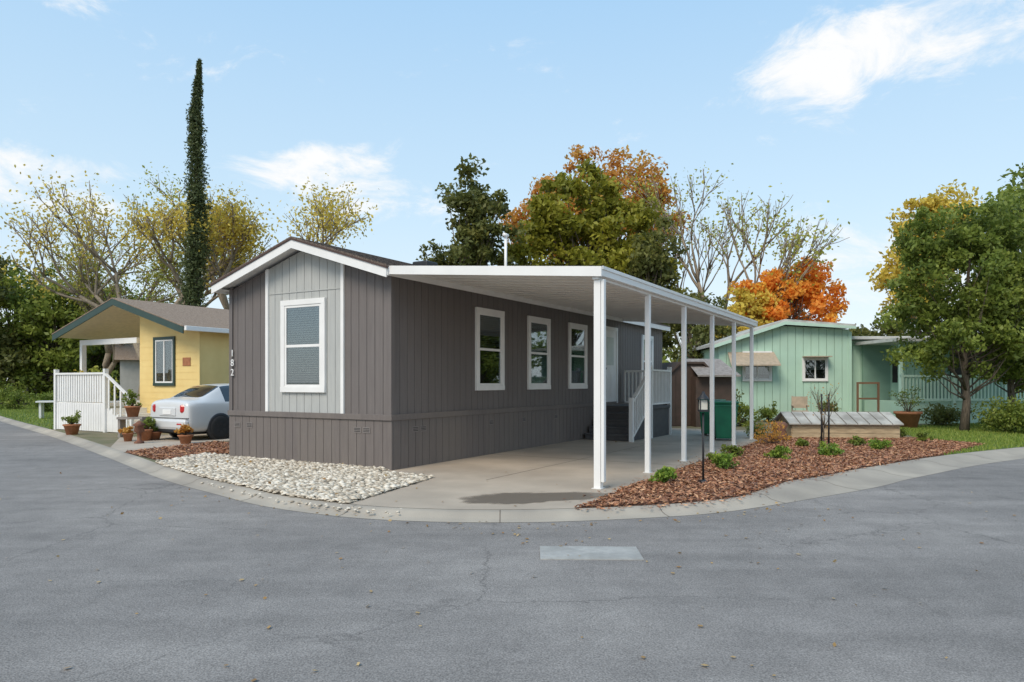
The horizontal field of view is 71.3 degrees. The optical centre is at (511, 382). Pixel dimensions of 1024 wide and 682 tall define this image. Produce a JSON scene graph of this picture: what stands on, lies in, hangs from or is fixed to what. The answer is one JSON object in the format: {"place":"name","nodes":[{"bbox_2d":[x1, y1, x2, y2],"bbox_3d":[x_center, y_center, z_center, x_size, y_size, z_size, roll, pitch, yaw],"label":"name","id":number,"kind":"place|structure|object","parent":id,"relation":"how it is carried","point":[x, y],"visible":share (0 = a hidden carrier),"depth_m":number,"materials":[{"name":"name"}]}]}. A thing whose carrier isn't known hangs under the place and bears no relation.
{"place":"outdoors","nodes":[
{"label":"outdoors","id":0,"kind":"place"},
{"bbox_2d":[0,404,53,428],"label":"lawn","id":1,"kind":"structure","parent":0,"point":[47,418],"depth_m":30.57,"materials":[{"name":"green plant"}]},
{"bbox_2d":[0,383,33,409],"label":"garden shrub","id":2,"kind":"object","parent":1,"relation":"on","point":[8,396],"visible":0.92,"depth_m":39.69,"materials":[{"name":"green plant"}]},
{"bbox_2d":[52,298,228,333],"bbox_3d":[-9.693,-2.098,26.276,6.860,1.023,10.200,0,0,30],"label":"roof shingle layer","id":3,"kind":"object","parent":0,"point":[183,315],"visible":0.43,"depth_m":22.13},
{"bbox_2d":[111,434,228,451],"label":"driveway","id":4,"kind":"structure","parent":0,"point":[120,444],"depth_m":17.82,"materials":[{"name":"concrete"}]},
{"bbox_2d":[150,383,228,439],"bbox_3d":[-7.800,0.787,20.383,2.120,1.526,4.567,0,0,30],"label":"parked car","id":5,"kind":"object","parent":4,"relation":"on","point":[201,409],"visible":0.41,"depth_m":18.60,"materials":[{"name":"silver metal"}]},
{"bbox_2d":[0,396,1021,509],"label":"lot ground","id":6,"kind":"structure","parent":0,"point":[109,439],"depth_m":19.86,"materials":[{"name":"grey concrete"}]},
{"bbox_2d":[0,253,39,387],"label":"broadleaf tree","id":7,"kind":"object","parent":6,"relation":"on","point":[7,346],"visible":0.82,"depth_m":48.23,"materials":[{"name":"green plant"}]},
{"bbox_2d":[0,259,87,402],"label":"broadleaf tree","id":8,"kind":"object","parent":6,"relation":"on","point":[6,280],"visible":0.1,"depth_m":50.78,"materials":[{"name":"green plant"}]},
{"bbox_2d":[0,276,119,402],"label":"broadleaf tree","id":9,"kind":"object","parent":6,"relation":"on","point":[47,318],"visible":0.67,"depth_m":48.64,"materials":[{"name":"green plant"}]},
{"bbox_2d":[51,284,132,393],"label":"broadleaf tree","id":10,"kind":"object","parent":6,"relation":"on","point":[96,360],"visible":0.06,"depth_m":57.26,"materials":[{"name":"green plant"}]},
{"bbox_2d":[54,369,150,432],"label":"white porch deck","id":11,"kind":"structure","parent":6,"relation":"on","point":[87,394],"depth_m":21.94,"materials":[{"name":"paint"}]},
{"bbox_2d":[33,184,181,374],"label":"sparse autumn tree","id":12,"kind":"object","parent":6,"relation":"on","point":[109,348],"visible":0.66,"depth_m":45.81,"materials":[{"name":"yellow plant"}]},
{"bbox_2d":[114,344,139,406],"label":"distant house","id":13,"kind":"structure","parent":6,"relation":"on","point":[125,356],"depth_m":44.34,"materials":[{"name":"beige"}]},
{"bbox_2d":[0,155,297,399],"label":"sparse autumn tree","id":14,"kind":"object","parent":6,"relation":"on","point":[146,226],"visible":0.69,"depth_m":42.12,"materials":[{"name":"yellow plant"}]},
{"bbox_2d":[126,440,228,459],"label":"mulch","id":15,"kind":"object","parent":6,"relation":"on","point":[174,451],"visible":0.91,"depth_m":15.40,"materials":[{"name":"brown wood"}]},
{"bbox_2d":[140,316,228,411],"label":"walls","id":16,"kind":"structure","parent":6,"relation":"on","point":[214,357],"depth_m":21.55,"materials":[{"name":"yellow paint"}]},
{"bbox_2d":[59,306,139,339],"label":"roof deck","id":17,"kind":"structure","parent":16,"relation":"on","point":[112,322],"depth_m":23.82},
{"bbox_2d":[52,299,183,340],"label":"rake fascia","id":18,"kind":"structure","parent":17,"relation":"attached to","point":[121,305],"depth_m":21.75,"materials":[{"name":"green wood"}]},
{"bbox_2d":[80,337,139,372],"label":"porch beam","id":19,"kind":"structure","parent":16,"relation":"attached to","point":[84,344],"depth_m":23.50,"materials":[{"name":"white paint"}]},
{"bbox_2d":[141,332,196,412],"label":"wall boards","id":20,"kind":"object","parent":16,"relation":"attached to","point":[183,347],"depth_m":21.67,"materials":[{"name":"yellow wood"}]},
{"bbox_2d":[153,336,175,385],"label":"trim","id":21,"kind":"structure","parent":20,"relation":"attached to","point":[173,338],"depth_m":21.57,"materials":[{"name":"teal wood"}]},
{"bbox_2d":[155,339,171,382],"bbox_3d":[-10.629,-0.650,21.811,0.870,1.320,0.033,0,0,30],"label":"sash","id":22,"kind":"object","parent":21,"relation":"attached to","point":[163,381],"visible":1,"depth_m":21.80,"materials":[{"name":"white paint"}]},
{"bbox_2d":[156,341,171,380],"bbox_3d":[-10.630,-0.650,21.809,0.780,1.230,0.005,0,0,30],"label":"glass","id":23,"kind":"object","parent":22,"relation":"attached to","point":[159,360],"visible":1,"depth_m":21.78,"materials":[{"name":"clear glass"}]},
{"bbox_2d":[134,162,249,306],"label":"sparse autumn tree","id":24,"kind":"object","parent":6,"relation":"on","point":[174,282],"visible":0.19,"depth_m":46.39,"materials":[{"name":"yellow plant"}]},
{"bbox_2d":[173,58,215,306],"bbox_3d":[-17.753,-8.360,40.025,2.145,19.720,2.059,0,0,0],"label":"cypress tree","id":25,"kind":"object","parent":6,"relation":"on","point":[191,291],"visible":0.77,"depth_m":39.79,"materials":[{"name":"green plant"}]},
{"bbox_2d":[155,173,378,309],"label":"sparse autumn tree","id":26,"kind":"object","parent":6,"relation":"on","point":[331,220],"visible":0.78,"depth_m":42.16,"materials":[{"name":"yellow plant"}]},
{"bbox_2d":[155,452,433,503],"bbox_3d":[-3.828,1.496,12.133,7.258,0.001,2.700,0,0,45],"label":"pebble bed","id":27,"kind":"object","parent":6,"relation":"on","point":[296,496],"visible":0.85,"depth_m":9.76,"materials":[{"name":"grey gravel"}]},
{"bbox_2d":[416,152,529,265],"bbox_3d":[-2.744,-5.309,37.874,6.660,13.648,4.858,0,0,-28],"label":"evergreen oak","id":28,"kind":"object","parent":6,"relation":"on","point":[477,205],"visible":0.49,"depth_m":37.30,"materials":[{"name":"green plant"}]},
{"bbox_2d":[496,157,684,293],"bbox_3d":[4.370,-5.396,40.000,10.832,13.827,7.130,0,0,0],"label":"magnolia tree","id":29,"kind":"object","parent":6,"relation":"on","point":[596,226],"visible":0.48,"depth_m":38.81,"materials":[{"name":"green plant"}]},
{"bbox_2d":[498,144,690,265],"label":"autumn tree","id":30,"kind":"object","parent":6,"relation":"on","point":[576,153],"visible":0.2,"depth_m":46.24,"materials":[{"name":"orange plant"}]},
{"bbox_2d":[625,214,694,355],"bbox_3d":[7.401,-3.538,36.945,4.392,10.110,4.372,0,0,0],"label":"evergreen oak","id":31,"kind":"object","parent":6,"relation":"on","point":[649,264],"visible":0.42,"depth_m":36.36,"materials":[{"name":"green plant"}]},
{"bbox_2d":[662,362,708,425],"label":"brown shed","id":32,"kind":"structure","parent":6,"relation":"on","point":[676,393],"depth_m":24.53,"materials":[{"name":"paint"}]},
{"bbox_2d":[662,291,737,362],"bbox_3d":[8.555,-1.346,32.908,3.586,5.741,4.022,0,0,38],"label":"background tree","id":33,"kind":"object","parent":6,"relation":"on","point":[701,335],"visible":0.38,"depth_m":32.17,"materials":[{"name":"green plant"}]},
{"bbox_2d":[662,202,741,345],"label":"bare tree","id":34,"kind":"object","parent":6,"relation":"on","point":[710,265],"visible":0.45,"depth_m":44.34,"materials":[{"name":"brown plant"}]},
{"bbox_2d":[613,163,799,338],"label":"bare tree","id":35,"kind":"object","parent":6,"relation":"on","point":[696,272],"visible":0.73,"depth_m":40.01,"materials":[{"name":"brown plant"}]},
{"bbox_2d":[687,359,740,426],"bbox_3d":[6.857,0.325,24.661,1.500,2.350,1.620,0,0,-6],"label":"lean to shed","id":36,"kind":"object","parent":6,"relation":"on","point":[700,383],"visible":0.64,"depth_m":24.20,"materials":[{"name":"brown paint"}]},
{"bbox_2d":[676,330,767,418],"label":"walls","id":37,"kind":"structure","parent":6,"relation":"on","point":[706,352],"depth_m":29.03,"materials":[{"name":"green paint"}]},
{"bbox_2d":[670,319,855,355],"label":"roof","id":38,"kind":"structure","parent":37,"relation":"attached to","point":[740,333],"depth_m":28.13,"materials":[{"name":"metal"}]},
{"bbox_2d":[714,321,855,347],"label":"roof fascia","id":39,"kind":"structure","parent":38,"relation":"attached to","point":[782,324],"depth_m":27.97,"materials":[{"name":"white wood"}]},
{"bbox_2d":[719,326,849,419],"bbox_3d":[10.795,-0.372,28.345,5.084,3.744,0.045,0,0,3],"label":"front siding","id":40,"kind":"object","parent":37,"relation":"attached to","point":[789,346],"visible":0.55,"depth_m":28.30,"materials":[{"name":"green paint"}]},
{"bbox_2d":[728,352,780,365],"bbox_3d":[9.473,-0.935,28.006,1.900,0.570,0.760,0,0,3],"label":"awning","id":41,"kind":"object","parent":40,"relation":"attached to","point":[761,359],"depth_m":27.92,"materials":[{"name":"beige fabric"}]},
{"bbox_2d":[714,283,784,337],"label":"yellow maple tree","id":42,"kind":"object","parent":6,"relation":"on","point":[748,299],"visible":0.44,"depth_m":35.64,"materials":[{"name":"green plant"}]},
{"bbox_2d":[563,435,984,509],"bbox_3d":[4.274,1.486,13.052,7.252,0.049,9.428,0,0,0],"label":"mulch","id":43,"kind":"object","parent":6,"relation":"on","point":[659,506],"visible":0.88,"depth_m":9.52,"materials":[{"name":"brown wood"}]},
{"bbox_2d":[753,420,791,443],"bbox_3d":[6.221,1.201,17.222,0.895,0.621,1.205,0,0,13],"label":"garden shrub","id":44,"kind":"object","parent":43,"relation":"on","point":[773,435],"visible":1,"depth_m":17.18,"materials":[{"name":"orange plant"}]},
{"bbox_2d":[708,183,849,302],"bbox_3d":[13.943,-4.447,37.326,4.848,11.926,6.608,0,0,-24],"label":"bare tree","id":45,"kind":"object","parent":6,"relation":"on","point":[797,245],"visible":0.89,"depth_m":36.39,"materials":[{"name":"brown plant"}]},
{"bbox_2d":[727,256,849,331],"bbox_3d":[14.227,-2.549,36.988,5.275,8.143,5.110,0,0,43],"label":"autumn maple tree","id":46,"kind":"object","parent":6,"relation":"on","point":[804,294],"visible":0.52,"depth_m":36.29,"materials":[{"name":"orange plant"}]},
{"bbox_2d":[772,412,903,437],"bbox_3d":[8.962,1.155,19.811,2.920,0.690,1.740,0,0,6],"label":"wooden well cover","id":47,"kind":"object","parent":6,"relation":"on","point":[859,424],"visible":0.89,"depth_m":19.12,"materials":[{"name":"grey wood"}]},
{"bbox_2d":[849,315,917,335],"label":"background tree","id":48,"kind":"object","parent":6,"relation":"on","point":[862,331],"visible":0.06,"depth_m":41.33,"materials":[{"name":"green plant"}]},
{"bbox_2d":[852,340,922,397],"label":"wing","id":49,"kind":"structure","parent":6,"relation":"on","point":[870,340],"depth_m":28.74,"materials":[{"name":"wood"}]},
{"bbox_2d":[852,342,921,411],"bbox_3d":[14.923,-0.225,28.685,2.984,2.850,0.030,0,0,3],"label":"wing siding","id":50,"kind":"object","parent":49,"relation":"attached to","point":[856,363],"visible":0.25,"depth_m":28.73,"materials":[{"name":"green paint"}]},
{"bbox_2d":[866,179,984,335],"bbox_3d":[19.494,-4.078,33.939,4.782,11.185,4.421,0,0,-21],"label":"yellow autumn tree","id":51,"kind":"object","parent":6,"relation":"on","point":[890,270],"visible":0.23,"depth_m":33.65,"materials":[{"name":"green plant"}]},
{"bbox_2d":[854,338,1023,423],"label":"green porch deck","id":52,"kind":"structure","parent":6,"relation":"on","point":[875,367],"depth_m":27.31,"materials":[{"name":"green paint"}]},
{"bbox_2d":[970,163,1023,278],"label":"evergreen oak","id":53,"kind":"object","parent":6,"relation":"on","point":[1017,188],"visible":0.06,"depth_m":34.12,"materials":[{"name":"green plant"}]},
{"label":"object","id":54,"kind":"object","parent":6,"relation":"on","visible":0},
{"bbox_2d":[269,251,339,412],"bbox_3d":[-3.839,-0.960,13.219,1.930,3.020,0.027,0,0,30],"label":"front light siding","id":55,"kind":"object","parent":54,"relation":"attached to","point":[302,271],"visible":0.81,"depth_m":13.16,"materials":[{"name":"paint"}]},
{"bbox_2d":[280,297,325,392],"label":"trim","id":56,"kind":"structure","parent":55,"relation":"attached to","point":[322,387],"depth_m":13.08,"materials":[{"name":"white paint"}]},
{"bbox_2d":[285,303,319,386],"bbox_3d":[-3.865,-0.680,13.194,0.940,1.520,0.033,0,0,30],"label":"sash","id":57,"kind":"object","parent":56,"relation":"attached to","point":[301,345],"visible":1,"depth_m":13.24,"materials":[{"name":"white paint"}]},
{"bbox_2d":[287,306,318,384],"bbox_3d":[-3.866,-0.680,13.192,0.850,1.430,0.005,0,0,30],"label":"glass","id":58,"kind":"object","parent":57,"relation":"attached to","point":[302,328],"visible":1,"depth_m":13.19,"materials":[{"name":"glass"}]},
{"bbox_2d":[265,263,344,413],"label":"white battens","id":59,"kind":"object","parent":55,"relation":"attached to","point":[342,338],"visible":0.82,"depth_m":12.70,"materials":[{"name":"paint"}]},
{"bbox_2d":[233,265,386,414],"bbox_3d":[-3.830,-0.809,13.215,4.110,2.718,0.024,0,0,30],"label":"front siding","id":60,"kind":"object","parent":54,"relation":"attached to","point":[365,342],"visible":0.8,"depth_m":12.62,"materials":[{"name":"grey paint"}]},
{"bbox_2d":[229,275,394,414],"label":"corner trim","id":61,"kind":"structure","parent":60,"relation":"attached to","point":[390,345],"depth_m":12.17,"materials":[{"name":"grey paint"}]},
{"bbox_2d":[215,267,669,330],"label":"eave fascia","id":62,"kind":"structure","parent":54,"relation":"attached to","point":[418,278],"depth_m":14.93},
{"bbox_2d":[395,277,661,414],"bbox_3d":[1.557,-0.655,18.405,0.033,2.410,14.356,0,0,30],"label":"side siding","id":63,"kind":"object","parent":54,"relation":"attached to","point":[434,348],"visible":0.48,"depth_m":14.22,"materials":[{"name":"grey paint"}]},
{"bbox_2d":[475,307,504,390],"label":"trim","id":64,"kind":"structure","parent":63,"relation":"attached to","point":[494,312],"depth_m":14.67,"materials":[{"name":"white paint"}]},
{"bbox_2d":[479,312,501,385],"bbox_3d":[-0.457,-0.685,14.883,0.034,1.490,0.900,0,0,30],"label":"sash","id":65,"kind":"object","parent":64,"relation":"attached to","point":[489,349],"visible":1,"depth_m":15.00,"materials":[{"name":"white paint"}]},
{"bbox_2d":[480,315,499,382],"bbox_3d":[-0.455,-0.685,14.882,0.008,1.400,0.810,0,0,31],"label":"glass","id":66,"kind":"object","parent":65,"relation":"attached to","point":[490,339],"visible":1,"depth_m":14.86,"materials":[{"name":"glass"}]},
{"bbox_2d":[527,316,550,389],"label":"trim","id":67,"kind":"structure","parent":63,"relation":"attached to","point":[538,319],"depth_m":16.49,"materials":[{"name":"white paint"}]},
{"bbox_2d":[531,320,547,384],"bbox_3d":[0.636,-0.685,16.758,0.033,1.490,0.900,0,0,30],"label":"sash","id":68,"kind":"object","parent":67,"relation":"attached to","point":[539,353],"visible":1,"depth_m":16.94,"materials":[{"name":"white paint"}]},
{"bbox_2d":[531,322,546,382],"bbox_3d":[0.638,-0.685,16.757,0.005,1.400,0.810,0,0,30],"label":"glass","id":69,"kind":"object","parent":68,"relation":"attached to","point":[538,361],"visible":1,"depth_m":16.73,"materials":[{"name":"glass"}]},
{"bbox_2d":[568,322,587,388],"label":"trim","id":70,"kind":"structure","parent":63,"relation":"attached to","point":[570,325],"depth_m":18.32,"materials":[{"name":"white paint"}]},
{"bbox_2d":[571,327,585,384],"bbox_3d":[1.716,-0.685,18.611,0.033,1.490,0.910,0,0,30],"label":"sash","id":71,"kind":"object","parent":70,"relation":"attached to","point":[584,383],"visible":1,"depth_m":18.83,"materials":[{"name":"white paint"}]},
{"bbox_2d":[571,329,583,382],"bbox_3d":[1.718,-0.685,18.610,0.005,1.400,0.820,0,0,30],"label":"glass","id":72,"kind":"object","parent":71,"relation":"attached to","point":[577,348],"visible":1,"depth_m":18.59,"materials":[{"name":"clear glass"}]},
{"bbox_2d":[606,326,617,402],"bbox_3d":[2.816,-0.500,20.487,0.052,2.200,1.100,0,0,30],"label":"frame","id":73,"kind":"object","parent":63,"relation":"attached to","point":[612,328],"visible":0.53,"depth_m":20.87,"materials":[{"name":"white paint"}]},
{"bbox_2d":[606,330,615,401],"bbox_3d":[2.808,-0.450,20.492,0.028,2.100,0.900,0,0,30],"label":"leaf","id":74,"kind":"object","parent":73,"relation":"attached to","point":[610,369],"visible":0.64,"depth_m":20.63,"materials":[{"name":"white paint"}]},
{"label":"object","id":75,"kind":"object","parent":54,"relation":"on","visible":0},
{"bbox_2d":[222,248,657,324],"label":"roof deck","id":76,"kind":"structure","parent":75,"relation":"on","point":[265,266],"depth_m":13.75,"materials":[{"name":"white wood"}]},
{"bbox_2d":[211,240,386,293],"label":"rake fascia","id":77,"kind":"structure","parent":76,"relation":"attached to","point":[303,247],"depth_m":12.83,"materials":[{"name":"white paint"}]},
{"bbox_2d":[210,238,387,285],"bbox_3d":[-3.999,-2.257,12.924,4.480,0.728,0.050,0,0,30],"label":"rake edge","id":78,"kind":"object","parent":76,"relation":"attached to","point":[256,258],"visible":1,"depth_m":12.94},
{"bbox_2d":[291,236,667,325],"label":"shingle courses","id":79,"kind":"object","parent":76,"relation":"on","point":[388,261],"visible":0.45,"depth_m":13.14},
{"bbox_3d":[-0.211,1.075,19.416,4.125,0.850,14.400,0,0,30],"label":"skirting backing","id":80,"kind":"object","parent":6,"relation":"on","visible":0},
{"bbox_2d":[229,415,392,469],"bbox_3d":[-3.833,1.075,13.205,4.155,0.850,0.044,0,0,30],"label":"front skirting","id":81,"kind":"object","parent":80,"relation":"attached to","point":[335,441],"visible":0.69,"depth_m":13.05,"materials":[{"name":"paint"}]},
{"bbox_2d":[228,401,628,420],"bbox_3d":[-0.219,0.600,19.398,4.190,0.100,14.440,0,0,30],"label":"belly band","id":82,"kind":"object","parent":80,"relation":"on","point":[375,416],"visible":0.79,"depth_m":13.54,"materials":[{"name":"paint"}]},
{"bbox_2d":[393,404,662,469],"bbox_3d":[1.569,1.075,18.398,0.050,0.850,14.356,0,0,30],"label":"side skirting","id":83,"kind":"object","parent":80,"relation":"attached to","point":[441,439],"visible":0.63,"depth_m":14.59,"materials":[{"name":"paint"}]},
{"bbox_2d":[0,421,1023,681],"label":"road","id":84,"kind":"structure","parent":0,"point":[502,603],"depth_m":5.45,"materials":[{"name":"grey asphalt"}]},
{"bbox_2d":[0,416,1023,521],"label":"kerb","id":85,"kind":"structure","parent":84,"relation":"on","point":[812,487],"depth_m":9.85,"materials":[{"name":"concrete"}]},
{"bbox_2d":[49,472,1023,681],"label":"fallen leaves","id":86,"kind":"object","parent":84,"relation":"on","point":[767,508],"visible":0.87,"depth_m":6.54,"materials":[{"name":"brown plant"}]},
{"bbox_2d":[540,546,643,559],"bbox_3d":[0.720,1.574,6.600,0.920,0.010,0.500,0,0,2],"label":"utility cover","id":87,"kind":"object","parent":84,"relation":"on","point":[587,553],"visible":1,"depth_m":6.55,"materials":[{"name":"grey concrete"}]},
{"bbox_2d":[0,0,1023,380],"label":"sky","id":88,"kind":"structure","parent":0,"point":[866,108],"materials":[{"name":"blue"}]},
{"bbox_2d":[349,428,771,509],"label":"driveway","id":89,"kind":"structure","parent":0,"point":[453,484],"depth_m":12.00,"materials":[{"name":"concrete"}]},
{"bbox_2d":[465,492,607,503],"bbox_3d":[0.416,1.491,9.244,2.449,0.001,1.079,0,0,0],"label":"damp patch","id":90,"kind":"object","parent":89,"relation":"on","point":[506,498],"visible":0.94,"depth_m":9.26,"materials":[{"name":"grey concrete"}]},
{"bbox_2d":[591,280,604,488],"bbox_3d":[1.222,0.023,10.085,0.144,2.942,0.164,0,0,30],"label":"carport post","id":91,"kind":"object","parent":89,"relation":"on","point":[598,483],"visible":0.9,"depth_m":10.04,"materials":[{"name":"white metal"}]},
{"bbox_2d":[592,266,757,327],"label":"carport beam","id":92,"kind":"structure","parent":91,"relation":"on","point":[613,277],"depth_m":12.48,"materials":[{"name":"white metal"}]},
{"bbox_2d":[419,275,720,321],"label":"carport roof","id":93,"kind":"structure","parent":92,"relation":"on","point":[540,292],"depth_m":13.61,"materials":[{"name":"white metal"}]},
{"bbox_2d":[389,266,757,326],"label":"carport front fascia","id":94,"kind":"structure","parent":93,"relation":"attached to","point":[519,270],"depth_m":10.87,"materials":[{"name":"white metal"}]},
{"bbox_2d":[601,279,605,482],"bbox_3d":[1.285,-0.025,10.025,0.050,2.850,0.080,0,0,30],"label":"downspout","id":95,"kind":"object","parent":94,"relation":"attached to","point":[603,380],"visible":1,"depth_m":9.99,"materials":[{"name":"white metal"}]},
{"bbox_2d":[423,276,731,322],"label":"carport ribs","id":96,"kind":"object","parent":93,"relation":"attached to","point":[632,314],"visible":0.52,"depth_m":14.58,"materials":[{"name":"white metal"}]},
{"bbox_2d":[584,366,671,441],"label":"porch steps","id":97,"kind":"structure","parent":89,"relation":"on","point":[625,422],"depth_m":19.34,"materials":[{"name":"grey paint"}]},
{"bbox_2d":[643,295,651,472],"bbox_3d":[2.259,0.023,11.865,0.124,2.942,0.144,0,0,30],"label":"carport post","id":98,"kind":"object","parent":89,"relation":"on","point":[647,383],"visible":1,"depth_m":11.82,"materials":[{"name":"white metal"}]},
{"bbox_2d":[680,307,686,460],"bbox_3d":[3.281,0.023,13.618,0.124,2.942,0.144,0,0,30],"label":"carport post","id":99,"kind":"object","parent":89,"relation":"on","point":[683,383],"visible":1,"depth_m":13.59,"materials":[{"name":"white metal"}]},
{"bbox_2d":[709,315,714,451],"bbox_3d":[4.314,0.023,15.390,0.124,2.942,0.144,0,0,30],"label":"carport post","id":100,"kind":"object","parent":89,"relation":"on","point":[711,383],"visible":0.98,"depth_m":15.35,"materials":[{"name":"white metal"}]},
{"bbox_2d":[714,401,738,438],"bbox_3d":[5.552,0.988,18.625,0.640,1.015,0.770,0,0,11],"label":"wheelie bin","id":101,"kind":"object","parent":89,"relation":"on","point":[722,419],"visible":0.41,"depth_m":18.32,"materials":[{"name":"green plastic"}]},
{"bbox_2d":[731,322,736,444],"bbox_3d":[5.321,0.023,17.117,0.124,2.942,0.144,0,0,30],"label":"carport post","id":102,"kind":"object","parent":89,"relation":"on","point":[733,383],"visible":0.99,"depth_m":17.09,"materials":[{"name":"white metal"}]},
{"bbox_2d":[750,328,753,438],"bbox_3d":[6.328,0.023,18.845,0.124,2.942,0.144,0,0,30],"label":"carport post","id":103,"kind":"object","parent":89,"relation":"on","point":[751,383],"visible":0.99,"depth_m":18.81,"materials":[{"name":"white metal"}]},
{"bbox_2d":[900,422,1023,454],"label":"lawn","id":104,"kind":"structure","parent":0,"point":[981,446],"depth_m":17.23,"materials":[{"name":"plant"}]},
{"bbox_2d":[888,385,924,427],"bbox_3d":[13.029,0.783,23.601,1.018,1.434,0.990,0,0,43],"label":"potted plant","id":105,"kind":"object","parent":104,"relation":"on","point":[908,418],"visible":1,"depth_m":23.32,"materials":[{"name":"green plant"}]},
{"bbox_2d":[917,402,974,425],"bbox_3d":[14.878,1.068,24.528,1.746,0.909,1.890,0,0,0],"label":"hedge","id":106,"kind":"object","parent":104,"relation":"on","point":[942,415],"visible":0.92,"depth_m":24.26,"materials":[{"name":"green plant"}]},
{"bbox_2d":[873,191,1023,430],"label":"tree","id":107,"kind":"object","parent":104,"relation":"on","point":[970,323],"visible":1,"depth_m":21.55,"materials":[{"name":"green plant"}]},
{"bbox_2d":[957,192,1023,424],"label":"olive tree","id":108,"kind":"object","parent":104,"relation":"on","point":[1014,384],"visible":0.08,"depth_m":23.39,"materials":[{"name":"green plant"}]},
{"bbox_2d":[972,396,1023,432],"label":"hedge","id":109,"kind":"object","parent":104,"relation":"on","point":[995,412],"visible":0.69,"depth_m":21.38,"materials":[{"name":"green plant"}]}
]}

